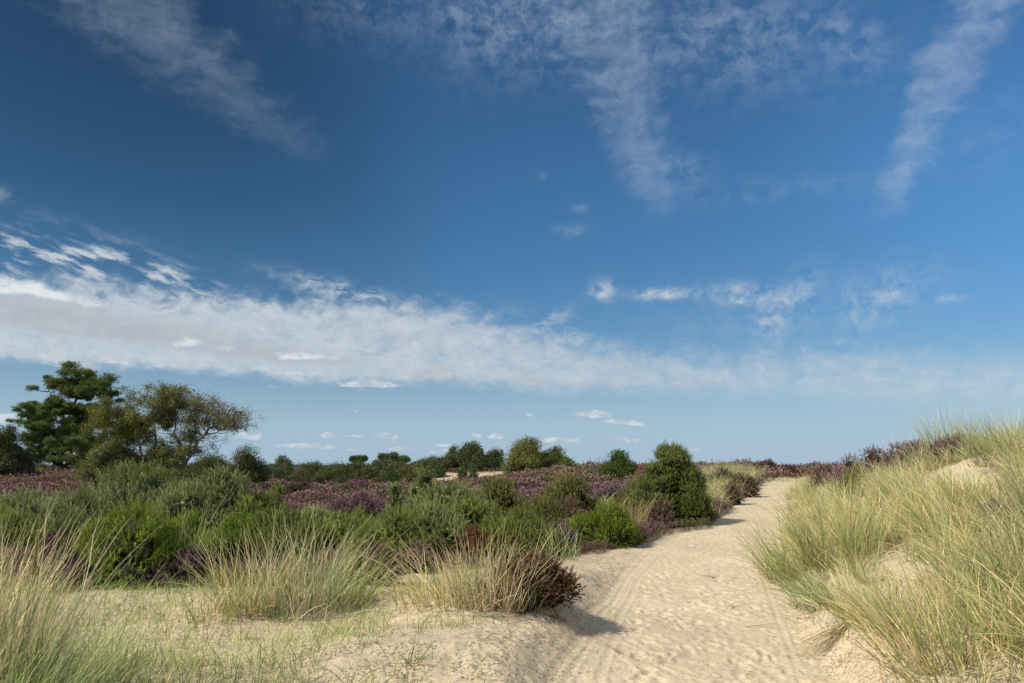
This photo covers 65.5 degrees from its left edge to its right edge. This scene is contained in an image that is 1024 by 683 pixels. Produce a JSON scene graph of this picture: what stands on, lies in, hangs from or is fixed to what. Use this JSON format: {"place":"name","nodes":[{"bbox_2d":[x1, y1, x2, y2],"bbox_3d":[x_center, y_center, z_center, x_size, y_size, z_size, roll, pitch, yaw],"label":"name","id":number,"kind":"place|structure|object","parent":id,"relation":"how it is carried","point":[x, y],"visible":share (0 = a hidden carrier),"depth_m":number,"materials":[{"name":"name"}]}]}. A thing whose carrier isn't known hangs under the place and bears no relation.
{"place":"outdoors","nodes":[
{"label":"outdoors","id":0,"kind":"place"},
{"bbox_2d":[0,454,1023,682],"bbox_3d":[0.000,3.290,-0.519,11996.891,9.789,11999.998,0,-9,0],"label":"sandy ground","id":1,"kind":"structure","parent":0,"point":[546,651],"depth_m":6.81,"materials":[{"name":"beige sand"}]},
{"bbox_2d":[0,423,38,475],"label":"leafy shrub","id":2,"kind":"object","parent":1,"relation":"on","point":[13,456],"visible":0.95,"depth_m":41.45,"materials":[{"name":"green plant"}]},
{"bbox_2d":[0,503,70,551],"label":"gorse bush","id":3,"kind":"object","parent":1,"relation":"on","point":[16,521],"visible":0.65,"depth_m":11.84,"materials":[{"name":"green plant"}]},
{"bbox_2d":[0,484,99,549],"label":"gorse bush","id":4,"kind":"object","parent":1,"relation":"on","point":[60,519],"visible":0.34,"depth_m":13.71,"materials":[{"name":"green plant"}]},
{"bbox_2d":[10,528,97,592],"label":"heather clump","id":5,"kind":"object","parent":1,"relation":"on","point":[48,542],"visible":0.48,"depth_m":9.81,"materials":[{"name":"purple plant"}]},
{"bbox_2d":[0,495,122,671],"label":"marram tuft","id":6,"kind":"object","parent":1,"relation":"on","point":[13,613],"visible":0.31,"depth_m":5.54,"materials":[{"name":"green plant"}]},
{"bbox_2d":[5,360,124,469],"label":"pine tree","id":7,"kind":"object","parent":1,"relation":"on","point":[49,438],"visible":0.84,"depth_m":48.90,"materials":[{"name":"green plant"}]},
{"bbox_2d":[19,477,116,539],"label":"gorse bush","id":8,"kind":"object","parent":1,"relation":"on","point":[70,501],"visible":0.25,"depth_m":16.07,"materials":[{"name":"green plant"}]},
{"bbox_2d":[0,490,161,682],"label":"marram tuft","id":9,"kind":"object","parent":1,"relation":"on","point":[6,647],"visible":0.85,"depth_m":4.75,"materials":[{"name":"green plant"}]},
{"bbox_2d":[10,612,178,682],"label":"marram tuft","id":10,"kind":"object","parent":1,"relation":"on","point":[131,671],"visible":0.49,"depth_m":5.10,"materials":[{"name":"green plant"}]},
{"bbox_2d":[73,441,120,482],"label":"birch scrub","id":11,"kind":"object","parent":1,"relation":"on","point":[101,458],"visible":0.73,"depth_m":33.26,"materials":[{"name":"green plant"}]},
{"bbox_2d":[0,554,203,682],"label":"marram tuft","id":12,"kind":"object","parent":1,"relation":"on","point":[59,660],"visible":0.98,"depth_m":4.33,"materials":[{"name":"green plant"}]},
{"bbox_2d":[63,494,197,589],"bbox_3d":[-5.102,2.738,10.507,1.881,1.404,1.586,0,-9,0],"label":"gorse bush","id":13,"kind":"object","parent":1,"relation":"on","point":[155,546],"visible":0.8,"depth_m":10.27,"materials":[{"name":"green plant"}]},
{"bbox_2d":[79,455,190,524],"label":"gorse bush","id":14,"kind":"object","parent":1,"relation":"on","point":[124,494],"visible":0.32,"depth_m":16.88,"materials":[{"name":"green plant"}]},
{"bbox_2d":[46,619,225,682],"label":"marram tuft","id":15,"kind":"object","parent":1,"relation":"on","point":[172,676],"visible":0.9,"depth_m":4.84,"materials":[{"name":"green plant"}]},
{"bbox_2d":[98,462,174,487],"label":"birch scrub","id":16,"kind":"object","parent":1,"relation":"on","point":[154,475],"visible":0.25,"depth_m":32.26,"materials":[{"name":"green plant"}]},
{"bbox_2d":[56,380,266,482],"bbox_3d":[-15.597,4.497,35.752,8.399,5.639,4.208,0,-9,0],"label":"birch tree","id":17,"kind":"object","parent":1,"relation":"on","point":[129,425],"visible":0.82,"depth_m":35.07,"materials":[{"name":"green plant"}]},
{"bbox_2d":[162,465,203,487],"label":"birch scrub","id":18,"kind":"object","parent":1,"relation":"on","point":[186,472],"visible":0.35,"depth_m":32.39,"materials":[{"name":"green plant"}]},
{"bbox_2d":[162,506,208,549],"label":"gorse bush","id":19,"kind":"object","parent":1,"relation":"on","point":[189,525],"visible":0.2,"depth_m":12.75,"materials":[{"name":"green plant"}]},
{"bbox_2d":[143,473,229,532],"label":"gorse bush","id":20,"kind":"object","parent":1,"relation":"on","point":[182,494],"visible":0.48,"depth_m":14.69,"materials":[{"name":"green plant"}]},
{"bbox_2d":[143,540,231,587],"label":"heather clump","id":21,"kind":"object","parent":1,"relation":"on","point":[192,558],"visible":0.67,"depth_m":10.35,"materials":[{"name":"purple plant"}]},
{"bbox_2d":[187,449,232,474],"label":"oak shrub","id":22,"kind":"object","parent":1,"relation":"on","point":[205,462],"visible":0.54,"depth_m":46.87,"materials":[{"name":"green plant"}]},
{"bbox_2d":[159,561,261,629],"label":"marram tuft","id":23,"kind":"object","parent":1,"relation":"on","point":[192,618],"visible":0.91,"depth_m":7.82,"materials":[{"name":"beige plant"}]},
{"bbox_2d":[184,462,261,525],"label":"gorse bush","id":24,"kind":"object","parent":1,"relation":"on","point":[221,487],"visible":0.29,"depth_m":15.56,"materials":[{"name":"green plant"}]},
{"bbox_2d":[187,509,283,564],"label":"gorse bush","id":25,"kind":"object","parent":1,"relation":"on","point":[225,528],"visible":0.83,"depth_m":12.64,"materials":[{"name":"green plant"}]},
{"bbox_2d":[218,493,263,529],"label":"gorse bush","id":26,"kind":"object","parent":1,"relation":"on","point":[245,504],"visible":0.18,"depth_m":14.56,"materials":[{"name":"green plant"}]},
{"bbox_2d":[213,443,274,483],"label":"oak shrub","id":27,"kind":"object","parent":1,"relation":"on","point":[249,463],"visible":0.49,"depth_m":44.95,"materials":[{"name":"green plant"}]},
{"bbox_2d":[153,508,350,620],"bbox_3d":[-2.642,2.315,8.376,1.997,1.077,1.756,0,-9,0],"label":"marram tuft","id":28,"kind":"object","parent":1,"relation":"on","point":[238,592],"visible":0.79,"depth_m":8.22,"materials":[{"name":"green plant"}]},
{"bbox_2d":[248,486,284,519],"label":"gorse bush","id":29,"kind":"object","parent":1,"relation":"on","point":[266,498],"visible":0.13,"depth_m":16.08,"materials":[{"name":"green plant"}]},
{"bbox_2d":[234,501,342,559],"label":"gorse bush","id":30,"kind":"object","parent":1,"relation":"on","point":[270,519],"visible":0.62,"depth_m":13.45,"materials":[{"name":"green plant"}]},
{"bbox_2d":[280,473,319,495],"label":"heather clump","id":31,"kind":"object","parent":1,"relation":"on","point":[296,486],"visible":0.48,"depth_m":31.33,"materials":[{"name":"purple plant"}]},
{"bbox_2d":[213,495,417,623],"bbox_3d":[-2.048,2.205,8.290,2.083,1.252,2.100,0,-9,0],"label":"marram tuft","id":32,"kind":"object","parent":1,"relation":"on","point":[289,602],"visible":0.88,"depth_m":8.13,"materials":[{"name":"green plant"}]},
{"bbox_2d":[0,531,676,682],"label":"short grass","id":33,"kind":"structure","parent":1,"relation":"on","point":[324,633],"depth_m":6.48,"materials":[{"name":"green plant"}]},
{"bbox_2d":[323,503,375,545],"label":"gorse bush","id":34,"kind":"object","parent":1,"relation":"on","point":[344,522],"visible":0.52,"depth_m":14.01,"materials":[{"name":"green plant"}]},
{"bbox_2d":[292,511,414,611],"bbox_3d":[-1.762,2.344,8.582,1.738,0.998,1.670,0,-9,0],"label":"marram tuft","id":35,"kind":"object","parent":1,"relation":"on","point":[360,591],"visible":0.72,"depth_m":8.42,"materials":[{"name":"green plant"}]},
{"bbox_2d":[322,490,388,518],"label":"heather clump","id":36,"kind":"object","parent":1,"relation":"on","point":[369,504],"visible":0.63,"depth_m":20.30,"materials":[{"name":"purple plant"}]},
{"bbox_2d":[345,540,404,586],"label":"heather clump","id":37,"kind":"object","parent":1,"relation":"on","point":[379,550],"visible":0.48,"depth_m":10.58,"materials":[{"name":"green plant"}]},
{"bbox_2d":[339,498,442,561],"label":"gorse bush","id":38,"kind":"object","parent":1,"relation":"on","point":[413,532],"visible":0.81,"depth_m":12.73,"materials":[{"name":"green plant"}]},
{"bbox_2d":[383,480,406,520],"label":"gorse bush","id":39,"kind":"object","parent":1,"relation":"on","point":[396,496],"visible":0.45,"depth_m":18.11,"materials":[{"name":"green plant"}]},
{"bbox_2d":[392,540,441,574],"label":"heather clump","id":40,"kind":"object","parent":1,"relation":"on","point":[422,553],"visible":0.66,"depth_m":12.00,"materials":[{"name":"brown plant"}]},
{"bbox_2d":[400,464,437,509],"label":"gorse bush","id":41,"kind":"object","parent":1,"relation":"on","point":[420,480],"visible":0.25,"depth_m":20.59,"materials":[{"name":"green plant"}]},
{"bbox_2d":[375,494,472,552],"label":"gorse bush","id":42,"kind":"object","parent":1,"relation":"on","point":[442,521],"visible":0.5,"depth_m":13.61,"materials":[{"name":"green plant"}]},
{"bbox_2d":[411,454,453,472],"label":"shrub","id":43,"kind":"object","parent":1,"relation":"on","point":[427,462],"visible":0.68,"depth_m":82.40,"materials":[{"name":"green plant"}]},
{"bbox_2d":[0,457,865,587],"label":"heather","id":44,"kind":"object","parent":1,"relation":"on","point":[536,478],"visible":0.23,"depth_m":31.11,"materials":[{"name":"purple plant"}]},
{"bbox_2d":[381,557,488,612],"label":"marram tuft","id":45,"kind":"object","parent":1,"relation":"on","point":[402,598],"visible":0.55,"depth_m":7.56,"materials":[{"name":"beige plant"}]},
{"bbox_2d":[405,477,499,525],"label":"gorse bush","id":46,"kind":"object","parent":1,"relation":"on","point":[454,492],"visible":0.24,"depth_m":15.76,"materials":[{"name":"green plant"}]},
{"bbox_2d":[339,505,570,610],"bbox_3d":[-0.356,2.012,7.547,2.034,0.895,2.056,-7,-11,37],"label":"marram tuft","id":47,"kind":"object","parent":1,"relation":"on","point":[440,580],"visible":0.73,"depth_m":7.38,"materials":[{"name":"beige plant"}]},
{"bbox_2d":[452,438,485,468],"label":"oak shrub","id":48,"kind":"object","parent":1,"relation":"on","point":[463,454],"visible":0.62,"depth_m":84.20,"materials":[{"name":"green plant"}]},
{"bbox_2d":[448,520,496,558],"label":"heather clump","id":49,"kind":"object","parent":1,"relation":"on","point":[472,536],"visible":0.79,"depth_m":13.42,"materials":[{"name":"brown plant"}]},
{"bbox_2d":[447,492,498,531],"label":"gorse bush","id":50,"kind":"object","parent":1,"relation":"on","point":[470,510],"visible":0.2,"depth_m":14.77,"materials":[{"name":"green plant"}]},
{"bbox_2d":[484,446,506,469],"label":"shrub","id":51,"kind":"object","parent":1,"relation":"on","point":[495,457],"visible":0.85,"depth_m":84.53,"materials":[{"name":"green plant"}]},
{"bbox_2d":[420,540,582,613],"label":"marram tuft","id":52,"kind":"object","parent":1,"relation":"on","point":[507,605],"visible":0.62,"depth_m":7.24,"materials":[{"name":"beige plant"}]},
{"bbox_2d":[477,472,527,516],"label":"gorse bush","id":53,"kind":"object","parent":1,"relation":"on","point":[503,495],"visible":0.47,"depth_m":19.45,"materials":[{"name":"green plant"}]},
{"bbox_2d":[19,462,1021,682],"bbox_3d":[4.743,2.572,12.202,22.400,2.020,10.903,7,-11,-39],"label":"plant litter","id":54,"kind":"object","parent":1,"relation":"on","point":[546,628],"visible":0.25,"depth_m":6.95,"materials":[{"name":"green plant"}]},
{"bbox_2d":[473,505,569,560],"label":"gorse bush","id":55,"kind":"object","parent":1,"relation":"on","point":[510,525],"visible":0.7,"depth_m":14.17,"materials":[{"name":"green plant"}]},
{"bbox_2d":[500,435,553,473],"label":"willow","id":56,"kind":"object","parent":1,"relation":"on","point":[522,456],"visible":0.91,"depth_m":64.57,"materials":[{"name":"green plant"}]},
{"bbox_2d":[477,543,585,616],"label":"heather clump","id":57,"kind":"object","parent":1,"relation":"on","point":[552,587],"visible":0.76,"depth_m":7.40,"materials":[{"name":"brown plant"}]},
{"bbox_2d":[504,490,572,536],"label":"gorse bush","id":58,"kind":"object","parent":1,"relation":"on","point":[538,506],"visible":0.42,"depth_m":17.00,"materials":[{"name":"green plant"}]},
{"bbox_2d":[516,508,589,561],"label":"marram tuft","id":59,"kind":"object","parent":1,"relation":"on","point":[563,554],"visible":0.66,"depth_m":13.80,"materials":[{"name":"green plant"}]},
{"bbox_2d":[547,494,589,525],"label":"heather clump","id":60,"kind":"object","parent":1,"relation":"on","point":[570,510],"visible":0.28,"depth_m":18.99,"materials":[{"name":"brown plant"}]},
{"bbox_2d":[539,468,601,512],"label":"gorse bush","id":61,"kind":"object","parent":1,"relation":"on","point":[564,486],"visible":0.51,"depth_m":21.41,"materials":[{"name":"green plant"}]},
{"bbox_2d":[564,497,646,548],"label":"gorse bush","id":62,"kind":"object","parent":1,"relation":"on","point":[613,526],"visible":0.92,"depth_m":16.12,"materials":[{"name":"green plant"}]},
{"bbox_2d":[598,447,639,479],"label":"shrub","id":63,"kind":"object","parent":1,"relation":"on","point":[620,464],"visible":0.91,"depth_m":39.22,"materials":[{"name":"green plant"}]},
{"bbox_2d":[612,471,648,510],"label":"gorse bush","id":64,"kind":"object","parent":1,"relation":"on","point":[626,495],"visible":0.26,"depth_m":22.98,"materials":[{"name":"green plant"}]},
{"bbox_2d":[635,496,678,527],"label":"heather clump","id":65,"kind":"object","parent":1,"relation":"on","point":[659,514],"visible":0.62,"depth_m":19.37,"materials":[{"name":"brown plant"}]},
{"bbox_2d":[625,439,718,524],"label":"gorse bush","id":66,"kind":"object","parent":1,"relation":"on","point":[677,480],"visible":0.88,"depth_m":20.75,"materials":[{"name":"green plant"}]},
{"bbox_2d":[591,461,769,518],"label":"bank grass","id":67,"kind":"structure","parent":1,"relation":"on","point":[759,471],"depth_m":29.43,"materials":[{"name":"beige plant"}]},
{"bbox_2d":[716,478,748,504],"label":"heather clump","id":68,"kind":"object","parent":1,"relation":"on","point":[735,494],"visible":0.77,"depth_m":26.41,"materials":[{"name":"brown plant"}]},
{"bbox_2d":[695,486,847,582],"bbox_3d":[3.853,2.652,11.069,2.708,1.329,2.233,0,-9,0],"label":"marram tuft","id":69,"kind":"object","parent":1,"relation":"on","point":[772,568],"visible":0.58,"depth_m":11.04,"materials":[{"name":"green plant"}]},
{"bbox_2d":[765,566,856,614],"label":"marram tuft","id":70,"kind":"object","parent":1,"relation":"on","point":[801,604],"visible":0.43,"depth_m":8.37,"materials":[{"name":"green plant"}]},
{"bbox_2d":[750,550,876,598],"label":"marram tuft","id":71,"kind":"object","parent":1,"relation":"on","point":[794,580],"visible":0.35,"depth_m":8.88,"materials":[{"name":"green plant"}]},
{"bbox_2d":[804,460,839,493],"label":"heather clump","id":72,"kind":"object","parent":1,"relation":"on","point":[817,476],"visible":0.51,"depth_m":23.56,"materials":[{"name":"brown plant"}]},
{"bbox_2d":[725,456,923,570],"bbox_3d":[3.719,1.959,9.424,2.406,1.382,2.436,-6,-11,36],"label":"marram tuft","id":73,"kind":"object","parent":1,"relation":"on","point":[812,545],"visible":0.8,"depth_m":9.24,"materials":[{"name":"green plant"}]},
{"bbox_2d":[825,452,864,486],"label":"heather clump","id":74,"kind":"object","parent":1,"relation":"on","point":[848,464],"visible":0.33,"depth_m":19.69,"materials":[{"name":"purple plant"}]},
{"bbox_2d":[779,560,916,613],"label":"marram tuft","id":75,"kind":"object","parent":1,"relation":"on","point":[823,594],"visible":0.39,"depth_m":7.40,"materials":[{"name":"green plant"}]},
{"bbox_2d":[835,463,876,496],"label":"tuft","id":76,"kind":"object","parent":1,"relation":"on","point":[850,479],"visible":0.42,"depth_m":16.18,"materials":[{"name":"green plant"}]},
{"bbox_2d":[820,551,900,585],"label":"marram tuft","id":77,"kind":"object","parent":1,"relation":"on","point":[871,573],"visible":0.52,"depth_m":8.06,"materials":[{"name":"green plant"}]},
{"bbox_2d":[853,445,885,476],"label":"heather clump","id":78,"kind":"object","parent":1,"relation":"on","point":[872,458],"visible":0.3,"depth_m":18.29,"materials":[{"name":"brown plant"}]},
{"bbox_2d":[813,574,930,619],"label":"marram tuft","id":79,"kind":"object","parent":1,"relation":"on","point":[867,599],"visible":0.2,"depth_m":6.86,"materials":[{"name":"green plant"}]},
{"bbox_2d":[837,448,929,505],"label":"marram tuft","id":80,"kind":"object","parent":1,"relation":"on","point":[885,493],"visible":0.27,"depth_m":12.03,"materials":[{"name":"green plant"}]},
{"bbox_2d":[809,568,962,633],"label":"marram tuft","id":81,"kind":"object","parent":1,"relation":"on","point":[853,617],"visible":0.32,"depth_m":6.44,"materials":[{"name":"green plant"}]},
{"bbox_2d":[774,414,1023,682],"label":"marram grass","id":82,"kind":"structure","parent":1,"relation":"on","point":[1019,656],"depth_m":7.62,"materials":[{"name":"green plant"}]},
{"bbox_2d":[862,463,952,525],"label":"marram tuft","id":83,"kind":"object","parent":1,"relation":"on","point":[903,498],"visible":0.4,"depth_m":9.91,"materials":[{"name":"green plant"}]},
{"bbox_2d":[800,549,1022,675],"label":"marram tuft","id":84,"kind":"object","parent":1,"relation":"on","point":[940,642],"visible":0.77,"depth_m":5.25,"materials":[{"name":"green plant"}]},
{"bbox_2d":[826,560,1001,641],"bbox_3d":[3.054,1.918,5.977,1.359,0.570,1.165,-4,-10,23],"label":"marram tuft","id":85,"kind":"object","parent":1,"relation":"on","point":[887,615],"visible":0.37,"depth_m":5.99,"materials":[{"name":"green plant"}]},
{"bbox_2d":[864,448,970,502],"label":"marram tuft","id":86,"kind":"object","parent":1,"relation":"on","point":[898,475],"visible":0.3,"depth_m":11.06,"materials":[{"name":"green plant"}]},
{"bbox_2d":[864,457,975,537],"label":"marram tuft","id":87,"kind":"object","parent":1,"relation":"on","point":[909,509],"visible":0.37,"depth_m":8.93,"materials":[{"name":"green plant"}]},
{"bbox_2d":[855,621,1023,682],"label":"marram tuft","id":88,"kind":"object","parent":1,"relation":"on","point":[921,668],"visible":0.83,"depth_m":4.78,"materials":[{"name":"green plant"}]},
{"bbox_2d":[906,399,990,455],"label":"marram tuft","id":89,"kind":"object","parent":1,"relation":"on","point":[929,434],"visible":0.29,"depth_m":15.76,"materials":[{"name":"green plant"}]},
{"bbox_2d":[884,475,1014,546],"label":"marram tuft","id":90,"kind":"object","parent":1,"relation":"on","point":[924,528],"visible":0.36,"depth_m":8.38,"materials":[{"name":"green plant"}]},
{"bbox_2d":[922,433,977,464],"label":"heather clump","id":91,"kind":"object","parent":1,"relation":"on","point":[940,443],"visible":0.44,"depth_m":14.77,"materials":[{"name":"brown plant"}]},
{"bbox_2d":[905,501,998,553],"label":"marram tuft","id":92,"kind":"object","parent":1,"relation":"on","point":[947,531],"visible":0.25,"depth_m":7.72,"materials":[{"name":"green plant"}]},
{"bbox_2d":[888,542,1019,622],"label":"marram tuft","id":93,"kind":"object","parent":1,"relation":"on","point":[943,593],"visible":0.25,"depth_m":5.98,"materials":[{"name":"green plant"}]},
{"bbox_2d":[903,450,1008,499],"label":"marram tuft","id":94,"kind":"object","parent":1,"relation":"on","point":[956,483],"visible":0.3,"depth_m":10.07,"materials":[{"name":"green plant"}]},
{"bbox_2d":[913,464,1004,507],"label":"marram tuft","id":95,"kind":"object","parent":1,"relation":"on","point":[969,493],"visible":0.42,"depth_m":9.38,"materials":[{"name":"green plant"}]},
{"bbox_2d":[895,510,1023,596],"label":"marram tuft","id":96,"kind":"object","parent":1,"relation":"on","point":[960,563],"visible":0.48,"depth_m":6.22,"materials":[{"name":"green plant"}]},
{"bbox_2d":[908,519,1023,625],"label":"marram tuft","id":97,"kind":"object","parent":1,"relation":"on","point":[1001,590],"visible":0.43,"depth_m":5.50,"materials":[{"name":"green plant"}]},
{"bbox_2d":[916,561,1023,654],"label":"marram tuft","id":98,"kind":"object","parent":1,"relation":"on","point":[988,626],"visible":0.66,"depth_m":5.00,"materials":[{"name":"green plant"}]},
{"bbox_2d":[935,394,1023,467],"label":"marram tuft","id":99,"kind":"object","parent":1,"relation":"on","point":[985,461],"visible":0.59,"depth_m":11.45,"materials":[{"name":"green plant"}]},
{"bbox_2d":[941,478,1023,589],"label":"marram tuft","id":100,"kind":"object","parent":1,"relation":"on","point":[1015,549],"visible":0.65,"depth_m":5.88,"materials":[{"name":"green plant"}]},
{"bbox_2d":[943,442,1023,538],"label":"marram tuft","id":101,"kind":"object","parent":1,"relation":"on","point":[1001,495],"visible":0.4,"depth_m":7.39,"materials":[{"name":"green plant"}]},
{"bbox_2d":[950,467,1023,552],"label":"marram tuft","id":102,"kind":"object","parent":1,"relation":"on","point":[1012,504],"visible":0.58,"depth_m":6.63,"materials":[{"name":"green plant"}]},
{"bbox_2d":[0,0,1023,465],"label":"sky","id":103,"kind":"structure","parent":0,"point":[777,230],"materials":[{"name":"blue"}]},
{"bbox_2d":[570,474,829,682],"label":"sand path","id":104,"kind":"structure","parent":0,"point":[682,628],"depth_m":8.39,"materials":[{"name":"beige sand"}]},
{"bbox_2d":[785,620,849,658],"bbox_3d":[2.718,2.587,6.909,0.658,0.265,0.505,0,-9,0],"label":"dead grass bundle","id":105,"kind":"object","parent":104,"relation":"on","point":[840,627],"visible":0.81,"depth_m":6.95,"materials":[{"name":"beige plant"}]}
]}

